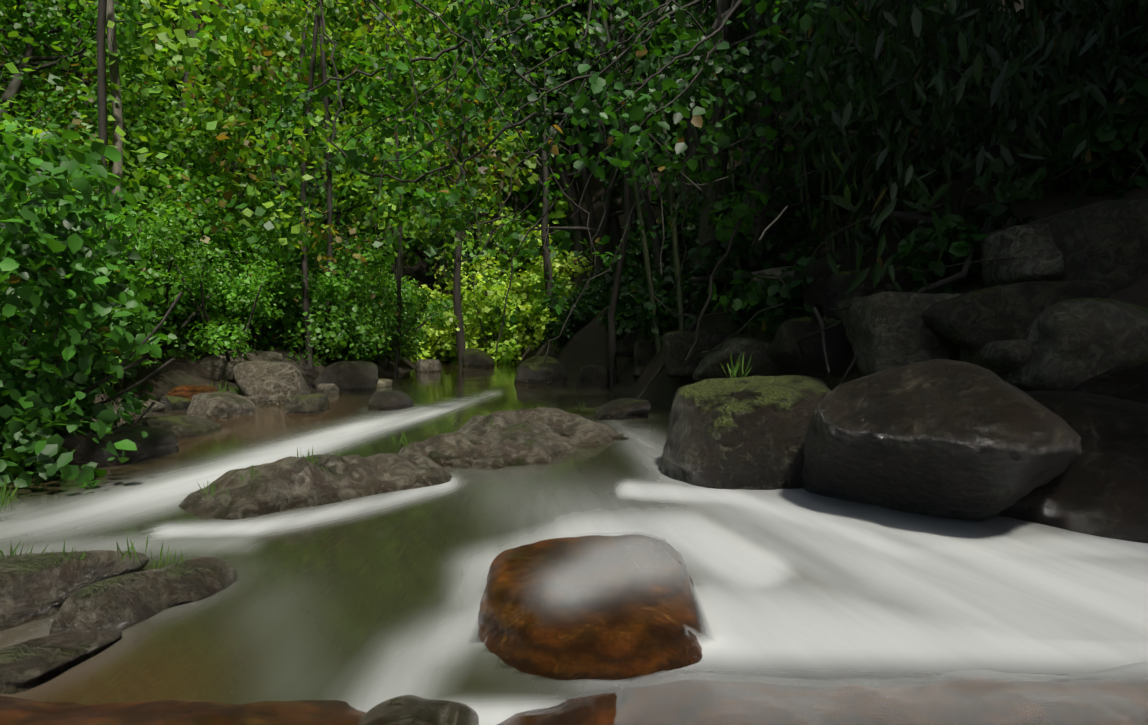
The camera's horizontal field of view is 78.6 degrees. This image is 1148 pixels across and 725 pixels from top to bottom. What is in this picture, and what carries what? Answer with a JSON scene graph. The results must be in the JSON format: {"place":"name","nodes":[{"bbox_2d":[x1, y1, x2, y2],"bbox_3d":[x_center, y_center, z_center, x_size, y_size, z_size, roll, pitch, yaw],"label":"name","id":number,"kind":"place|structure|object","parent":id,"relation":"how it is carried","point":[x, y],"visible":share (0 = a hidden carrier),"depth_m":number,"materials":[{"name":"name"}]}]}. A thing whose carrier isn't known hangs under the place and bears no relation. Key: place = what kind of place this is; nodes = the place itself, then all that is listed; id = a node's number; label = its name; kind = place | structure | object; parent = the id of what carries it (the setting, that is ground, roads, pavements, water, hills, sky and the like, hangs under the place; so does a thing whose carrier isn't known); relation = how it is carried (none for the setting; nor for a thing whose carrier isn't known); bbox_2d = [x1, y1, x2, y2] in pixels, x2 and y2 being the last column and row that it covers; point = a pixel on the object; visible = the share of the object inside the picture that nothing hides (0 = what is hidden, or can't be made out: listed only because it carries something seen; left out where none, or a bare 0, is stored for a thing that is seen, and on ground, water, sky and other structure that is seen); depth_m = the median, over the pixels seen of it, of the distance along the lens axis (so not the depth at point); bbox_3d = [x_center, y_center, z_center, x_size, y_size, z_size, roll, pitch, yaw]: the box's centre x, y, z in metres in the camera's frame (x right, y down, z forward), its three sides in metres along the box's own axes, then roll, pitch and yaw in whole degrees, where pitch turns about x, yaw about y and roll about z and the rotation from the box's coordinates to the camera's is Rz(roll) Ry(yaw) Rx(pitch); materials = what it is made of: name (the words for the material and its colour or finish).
{"place":"outdoors","nodes":[
{"label":"outdoors","id":0,"kind":"place"},
{"bbox_2d":[0,351,752,573],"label":"grass","id":1,"kind":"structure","parent":0,"point":[736,369],"depth_m":2.52,"materials":[{"name":"green plant"}]},
{"bbox_2d":[0,360,1147,724],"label":"stream water","id":2,"kind":"structure","parent":0,"point":[366,604],"depth_m":1.96,"materials":[{"name":"white liquid"}]},
{"bbox_2d":[0,630,121,693],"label":"rock","id":3,"kind":"object","parent":2,"relation":"on","point":[27,665],"visible":0.88,"depth_m":1.38,"materials":[{"name":"grey stone"}]},
{"bbox_2d":[0,550,148,630],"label":"rock","id":4,"kind":"object","parent":2,"relation":"in","point":[36,586],"visible":0.58,"depth_m":1.66,"materials":[{"name":"grey stone"}]},
{"bbox_2d":[91,410,123,421],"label":"ledge rock","id":5,"kind":"object","parent":2,"relation":"on","point":[115,411],"visible":0.04,"depth_m":5.55,"materials":[{"name":"grey stone"}]},
{"bbox_2d":[49,569,167,633],"bbox_3d":[-1.068,0.572,1.687,0.190,0.139,0.362,0,0,2],"label":"rock","id":6,"kind":"object","parent":2,"relation":"on","point":[120,603],"visible":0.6,"depth_m":1.57,"materials":[{"name":"grey stone"}]},
{"bbox_2d":[50,425,178,469],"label":"bank rock","id":7,"kind":"object","parent":2,"relation":"on","point":[157,442],"visible":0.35,"depth_m":3.60,"materials":[{"name":"grey stone"}]},
{"bbox_2d":[117,399,164,417],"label":"ledge rock","id":8,"kind":"object","parent":2,"relation":"on","point":[157,408],"visible":0.21,"depth_m":5.95,"materials":[{"name":"grey stone"}]},
{"bbox_2d":[120,415,221,438],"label":"bank rock","id":9,"kind":"object","parent":2,"relation":"on","point":[182,427],"visible":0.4,"depth_m":4.60,"materials":[{"name":"grey stone"}]},
{"bbox_2d":[0,696,365,724],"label":"rock slab","id":10,"kind":"object","parent":2,"relation":"in","point":[16,711],"visible":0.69,"depth_m":1.15,"materials":[{"name":"brown stone"}]},
{"bbox_2d":[160,556,237,608],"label":"rock","id":11,"kind":"object","parent":2,"relation":"on","point":[196,579],"visible":0.73,"depth_m":1.79,"materials":[{"name":"grey stone"}]},
{"bbox_2d":[186,393,254,418],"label":"bank rock","id":12,"kind":"object","parent":2,"relation":"in","point":[215,405],"visible":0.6,"depth_m":5.79,"materials":[{"name":"grey stone"}]},
{"bbox_2d":[233,361,309,402],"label":"bank rock","id":13,"kind":"object","parent":2,"relation":"in","point":[267,382],"visible":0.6,"depth_m":7.14,"materials":[{"name":"grey stone"}]},
{"bbox_2d":[285,394,329,413],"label":"bank rock","id":14,"kind":"object","parent":2,"relation":"in","point":[308,404],"visible":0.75,"depth_m":6.09,"materials":[{"name":"grey stone"}]},
{"bbox_2d":[309,379,316,388],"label":"ledge rock","id":15,"kind":"object","parent":2,"relation":"on","point":[312,384],"visible":0.1,"depth_m":8.91,"materials":[{"name":"grey stone"}]},
{"bbox_2d":[179,453,451,519],"bbox_3d":[-1.050,0.539,3.017,1.355,0.318,0.998,0,0,-45],"label":"bar rock","id":16,"kind":"object","parent":2,"relation":"in","point":[286,483],"visible":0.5,"depth_m":2.80,"materials":[{"name":"grey stone"}]},
{"bbox_2d":[376,378,391,387],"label":"ledge rock","id":17,"kind":"object","parent":2,"relation":"on","point":[382,382],"visible":0.4,"depth_m":9.36,"materials":[{"name":"beige stone"}]},
{"bbox_2d":[367,390,413,410],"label":"dark rock","id":18,"kind":"object","parent":2,"relation":"on","point":[384,400],"visible":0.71,"depth_m":6.42,"materials":[{"name":"grey stone"}]},
{"bbox_2d":[358,695,478,724],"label":"rock","id":19,"kind":"object","parent":2,"relation":"in","point":[408,710],"visible":0.96,"depth_m":1.17,"materials":[{"name":"grey stone"}]},
{"bbox_2d":[462,348,494,367],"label":"rock","id":20,"kind":"object","parent":2,"relation":"on","point":[474,358],"visible":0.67,"depth_m":15.57,"materials":[{"name":"grey stone"}]},
{"bbox_2d":[398,407,619,469],"bbox_3d":[-0.350,0.479,4.225,1.530,0.382,2.094,0,0,26],"label":"bar rock","id":21,"kind":"object","parent":2,"relation":"in","point":[536,436],"visible":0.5,"depth_m":3.98,"materials":[{"name":"grey stone"}]},
{"bbox_2d":[514,356,566,384],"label":"rock","id":22,"kind":"object","parent":2,"relation":"in","point":[537,371],"visible":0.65,"depth_m":10.01,"materials":[{"name":"grey stone"}]},
{"bbox_2d":[612,434,628,440],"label":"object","id":23,"kind":"object","parent":2,"relation":"on","point":[618,437],"depth_m":4.51,"materials":[{"name":"grey stone"}]},
{"bbox_2d":[497,666,1147,724],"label":"rock slab","id":24,"kind":"object","parent":2,"relation":"in","point":[599,709],"visible":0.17,"depth_m":1.10,"materials":[{"name":"stone"}]},
{"bbox_2d":[0,0,1147,635],"bbox_3d":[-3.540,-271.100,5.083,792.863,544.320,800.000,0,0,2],"label":"terrain","id":25,"kind":"structure","parent":0,"point":[588,344],"depth_m":7.63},
{"bbox_2d":[165,384,217,399],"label":"bank rock","id":26,"kind":"object","parent":25,"relation":"on","point":[188,391],"visible":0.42,"depth_m":6.55,"materials":[{"name":"orange stone"}]},
{"bbox_3d":[-3.530,0.385,6.819,0.405,0.212,0.325,0,0,1],"label":"rock ledge","id":27,"kind":"object","parent":26,"relation":"on","visible":0},
{"bbox_2d":[160,396,190,410],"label":"ledge rock","id":28,"kind":"object","parent":27,"relation":"on","point":[172,403],"visible":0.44,"depth_m":6.41,"materials":[{"name":"grey stone"}]},
{"bbox_2d":[200,350,282,380],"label":"bank rock","id":29,"kind":"object","parent":25,"relation":"on","point":[220,366],"visible":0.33,"depth_m":7.97,"materials":[{"name":"grey stone"}]},
{"bbox_2d":[314,361,378,392],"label":"bank rock","id":30,"kind":"object","parent":25,"relation":"on","point":[352,376],"visible":0.6,"depth_m":8.45,"materials":[{"name":"grey stone"}]},
{"bbox_2d":[317,383,338,392],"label":"ledge rock","id":31,"kind":"object","parent":30,"relation":"on","point":[328,388],"visible":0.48,"depth_m":8.38,"materials":[{"name":"grey stone"}]},
{"bbox_2d":[415,359,441,371],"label":"rock","id":32,"kind":"object","parent":25,"relation":"on","point":[428,365],"visible":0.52,"depth_m":13.60,"materials":[{"name":"grey stone"}]},
{"bbox_2d":[0,0,946,363],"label":"foliage","id":33,"kind":"object","parent":25,"relation":"on","point":[256,40],"visible":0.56,"depth_m":10.18,"materials":[{"name":"green plant"}]},
{"bbox_2d":[106,0,987,288],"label":"pale wood trunks","id":34,"kind":"object","parent":25,"relation":"on","point":[116,94],"visible":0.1,"depth_m":8.11,"materials":[{"name":"wood"}]},
{"bbox_2d":[0,0,1147,433],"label":"wood","id":35,"kind":"object","parent":25,"relation":"on","point":[610,212],"depth_m":8.05,"materials":[{"name":"green plant"}]},
{"bbox_2d":[0,0,1147,498],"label":"foliage","id":36,"kind":"object","parent":25,"relation":"on","point":[58,238],"visible":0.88,"depth_m":4.91,"materials":[{"name":"green plant"}]},
{"bbox_2d":[564,407,597,414],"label":"flat rock","id":37,"kind":"object","parent":25,"relation":"on","point":[585,411],"visible":0.1,"depth_m":6.06,"materials":[{"name":"green stone"}]},
{"bbox_2d":[576,365,609,388],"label":"rock","id":38,"kind":"object","parent":25,"relation":"on","point":[593,376],"visible":0.58,"depth_m":9.04,"materials":[{"name":"grey stone"}]},
{"bbox_2d":[477,534,711,692],"bbox_3d":[0.042,0.667,1.619,0.564,0.429,0.603,0,0,-7],"label":"orange rock","id":39,"kind":"object","parent":25,"relation":"on","point":[633,640],"visible":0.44,"depth_m":1.49,"materials":[{"name":"brown stone"}]},
{"bbox_2d":[592,398,650,419],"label":"flat rock","id":40,"kind":"object","parent":25,"relation":"on","point":[625,408],"visible":0.67,"depth_m":5.58,"materials":[{"name":"grey stone"}]},
{"bbox_2d":[615,330,639,356],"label":"slope rock","id":41,"kind":"object","parent":25,"relation":"on","point":[623,349],"visible":0.38,"depth_m":8.67,"materials":[{"name":"black stone"}]},
{"bbox_2d":[633,340,655,376],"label":"rock","id":42,"kind":"object","parent":25,"relation":"on","point":[644,352],"visible":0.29,"depth_m":8.03,"materials":[{"name":"grey stone"}]},
{"bbox_2d":[628,328,662,348],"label":"slope rock","id":43,"kind":"object","parent":25,"relation":"on","point":[638,337],"visible":0.1,"depth_m":8.44,"materials":[{"name":"black stone"}]},
{"bbox_2d":[658,270,670,278],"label":"slope rock","id":44,"kind":"object","parent":25,"relation":"on","point":[664,273],"depth_m":10.38,"materials":[{"name":"grey stone"}]},
{"bbox_2d":[662,330,729,376],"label":"stack rock","id":45,"kind":"object","parent":25,"relation":"on","point":[677,345],"visible":0.56,"depth_m":6.28,"materials":[{"name":"grey stone"}]},
{"bbox_2d":[692,338,770,381],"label":"stack rock","id":46,"kind":"object","parent":25,"relation":"on","point":[711,364],"visible":0.48,"depth_m":5.40,"materials":[{"name":"grey stone"}]},
{"bbox_2d":[659,375,830,489],"bbox_3d":[0.916,0.515,3.504,1.012,0.892,0.967,0,0,-5],"label":"boulder","id":47,"kind":"object","parent":25,"relation":"on","point":[749,433],"visible":0.6,"depth_m":3.12,"materials":[{"name":"grey stone"}]},
{"bbox_2d":[777,309,805,326],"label":"slope rock","id":48,"kind":"object","parent":25,"relation":"on","point":[783,315],"depth_m":5.43,"materials":[{"name":"grey stone"}]},
{"bbox_2d":[766,317,847,377],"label":"stack rock","id":49,"kind":"object","parent":25,"relation":"on","point":[783,351],"visible":0.46,"depth_m":4.40,"materials":[{"name":"grey stone"}]},
{"bbox_2d":[802,247,897,308],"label":"slope rock","id":50,"kind":"object","parent":25,"relation":"on","point":[819,272],"visible":0.33,"depth_m":4.98,"materials":[{"name":"grey stone"}]},
{"bbox_2d":[598,0,1125,354],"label":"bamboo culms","id":51,"kind":"object","parent":25,"relation":"on","point":[826,190],"visible":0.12,"depth_m":6.91,"materials":[{"name":"brown wood"}]},
{"bbox_2d":[821,267,942,320],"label":"stack rock","id":52,"kind":"object","parent":25,"relation":"on","point":[835,298],"visible":0.4,"depth_m":4.60,"materials":[{"name":"grey stone"}]},
{"bbox_2d":[838,291,959,375],"bbox_3d":[2.002,-0.146,4.037,0.825,0.486,0.685,0,0,2],"label":"stack rock","id":53,"kind":"object","parent":25,"relation":"on","point":[887,330],"visible":0.4,"depth_m":3.73,"materials":[{"name":"grey stone"}]},
{"bbox_2d":[802,359,1081,520],"bbox_3d":[1.378,0.317,2.623,0.909,0.661,1.055,0,0,2],"label":"boulder","id":54,"kind":"object","parent":25,"relation":"on","point":[951,439],"visible":1,"depth_m":2.39,"materials":[{"name":"grey stone"}]},
{"bbox_2d":[959,339,1031,375],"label":"stack rock","id":55,"kind":"object","parent":25,"relation":"on","point":[999,358],"visible":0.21,"depth_m":3.15,"materials":[{"name":"grey stone"}]},
{"bbox_2d":[921,280,1111,350],"bbox_3d":[2.240,-0.188,3.606,0.859,0.412,0.785,0,0,2],"label":"stack rock","id":56,"kind":"object","parent":25,"relation":"on","point":[977,320],"visible":0.56,"depth_m":3.25,"materials":[{"name":"grey stone"}]},
{"bbox_2d":[980,223,1063,288],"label":"stack rock","id":57,"kind":"object","parent":25,"relation":"on","point":[1033,251],"visible":0.35,"depth_m":3.65,"materials":[{"name":"grey stone"}]},
{"bbox_2d":[969,199,1147,293],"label":"rock","id":58,"kind":"object","parent":25,"relation":"on","point":[1104,241],"visible":0.23,"depth_m":3.29,"materials":[{"name":"grey stone"}]},
{"bbox_2d":[997,390,1147,543],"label":"boulder","id":59,"kind":"object","parent":25,"relation":"on","point":[1098,487],"visible":0.31,"depth_m":2.43,"materials":[{"name":"grey stone"}]},
{"bbox_2d":[998,298,1147,390],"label":"stack rock","id":60,"kind":"object","parent":25,"relation":"on","point":[1075,342],"visible":0.71,"depth_m":2.85,"materials":[{"name":"grey stone"}]},
{"bbox_2d":[1073,356,1147,403],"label":"stack rock","id":61,"kind":"object","parent":25,"relation":"on","point":[1128,380],"visible":0.44,"depth_m":2.79,"materials":[{"name":"black stone"}]}
]}

